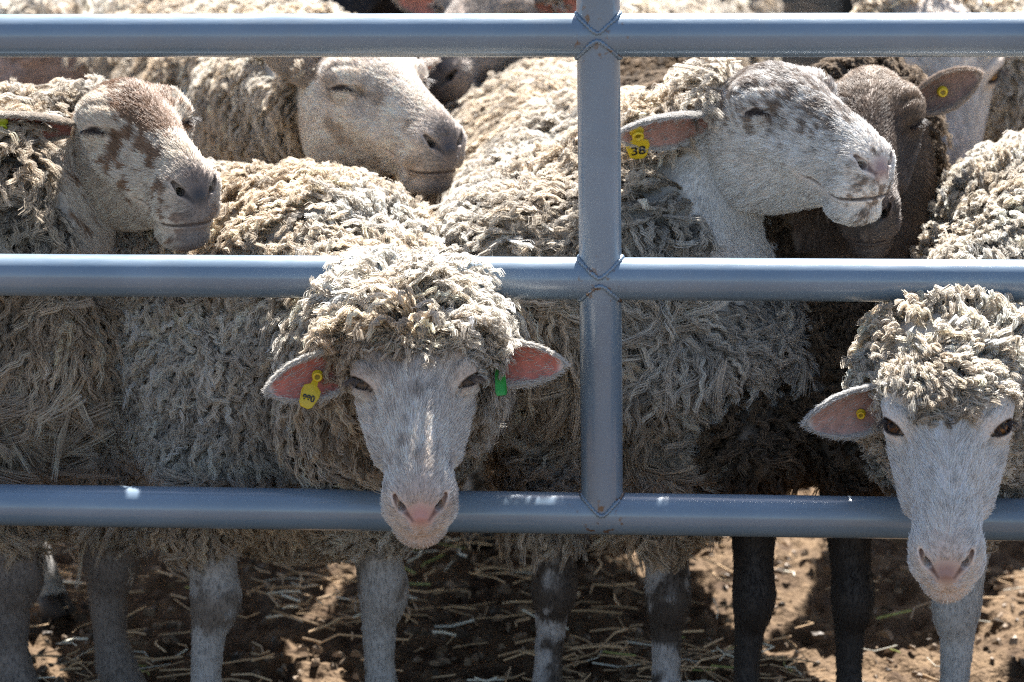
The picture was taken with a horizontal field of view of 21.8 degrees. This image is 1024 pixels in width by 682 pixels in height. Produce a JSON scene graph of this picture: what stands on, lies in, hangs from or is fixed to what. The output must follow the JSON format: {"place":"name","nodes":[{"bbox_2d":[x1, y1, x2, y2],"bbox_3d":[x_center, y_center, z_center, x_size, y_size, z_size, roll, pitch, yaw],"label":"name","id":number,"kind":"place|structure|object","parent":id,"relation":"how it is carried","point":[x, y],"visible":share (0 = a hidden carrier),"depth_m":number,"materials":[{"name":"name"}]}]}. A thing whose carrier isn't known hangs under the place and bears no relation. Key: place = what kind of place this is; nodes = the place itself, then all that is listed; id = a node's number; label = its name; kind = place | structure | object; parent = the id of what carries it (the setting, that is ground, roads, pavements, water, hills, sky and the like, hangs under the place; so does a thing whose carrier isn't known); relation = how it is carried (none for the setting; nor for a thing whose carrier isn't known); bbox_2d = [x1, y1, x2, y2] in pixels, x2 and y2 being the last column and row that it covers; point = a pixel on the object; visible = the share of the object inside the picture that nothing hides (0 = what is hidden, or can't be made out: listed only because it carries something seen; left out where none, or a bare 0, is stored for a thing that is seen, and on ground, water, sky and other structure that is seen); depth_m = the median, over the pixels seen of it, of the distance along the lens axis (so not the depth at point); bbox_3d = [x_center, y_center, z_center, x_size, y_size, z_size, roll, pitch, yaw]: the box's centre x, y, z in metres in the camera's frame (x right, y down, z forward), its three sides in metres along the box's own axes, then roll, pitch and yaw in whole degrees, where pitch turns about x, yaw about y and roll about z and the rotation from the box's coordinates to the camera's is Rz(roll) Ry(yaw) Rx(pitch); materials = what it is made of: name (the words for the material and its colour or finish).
{"place":"outdoors","nodes":[
{"label":"outdoors","id":0,"kind":"place"},
{"bbox_2d":[28,0,1023,681],"bbox_3d":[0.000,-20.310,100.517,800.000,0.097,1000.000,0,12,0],"label":"ground","id":1,"kind":"structure","parent":0,"point":[790,618],"depth_m":3.32,"materials":[{"name":"brown soil"}]},
{"bbox_2d":[0,0,138,84],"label":"sheep","id":2,"kind":"object","parent":1,"relation":"on","point":[37,70],"visible":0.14,"depth_m":3.85},
{"bbox_2d":[0,73,221,681],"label":"sheep","id":3,"kind":"object","parent":1,"relation":"on","point":[95,163],"visible":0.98,"depth_m":2.74},
{"bbox_2d":[100,0,466,195],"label":"sheep","id":4,"kind":"object","parent":1,"relation":"on","point":[388,118],"visible":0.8,"depth_m":3.04},
{"bbox_2d":[37,156,571,681],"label":"sheep","id":5,"kind":"object","parent":1,"relation":"on","point":[405,374],"visible":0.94,"depth_m":2.69},
{"bbox_2d":[320,0,419,58],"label":"sheep","id":6,"kind":"object","parent":1,"relation":"on","point":[369,6],"visible":0.08,"depth_m":4.45},
{"bbox_2d":[0,0,1023,540],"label":"metal gate","id":7,"kind":"structure","parent":1,"relation":"on","point":[600,278],"depth_m":2.56,"materials":[{"name":"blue metal"}]},
{"bbox_2d":[29,456,1023,681],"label":"straw","id":8,"kind":"object","parent":1,"relation":"on","point":[690,655],"visible":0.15,"depth_m":3.24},
{"bbox_2d":[392,0,767,117],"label":"sheep","id":9,"kind":"object","parent":1,"relation":"on","point":[455,78],"visible":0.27,"depth_m":3.52},
{"bbox_2d":[405,57,896,681],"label":"sheep","id":10,"kind":"object","parent":1,"relation":"on","point":[719,159],"visible":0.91,"depth_m":2.76},
{"bbox_2d":[736,0,781,60],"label":"sheep","id":11,"kind":"object","parent":1,"relation":"on","point":[764,6],"visible":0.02,"depth_m":5.57},
{"bbox_2d":[576,57,984,681],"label":"sheep","id":12,"kind":"object","parent":1,"relation":"on","point":[900,105],"visible":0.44,"depth_m":2.79},
{"bbox_2d":[840,0,864,12],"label":"wooden fence","id":13,"kind":"object","parent":1,"relation":"on","point":[847,6],"depth_m":11.44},
{"bbox_2d":[799,129,1023,681],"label":"sheep","id":14,"kind":"object","parent":1,"relation":"on","point":[924,409],"visible":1,"depth_m":2.49},
{"bbox_2d":[850,0,1023,170],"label":"sheep","id":15,"kind":"object","parent":1,"relation":"on","point":[992,109],"visible":0.28,"depth_m":3.54}
]}

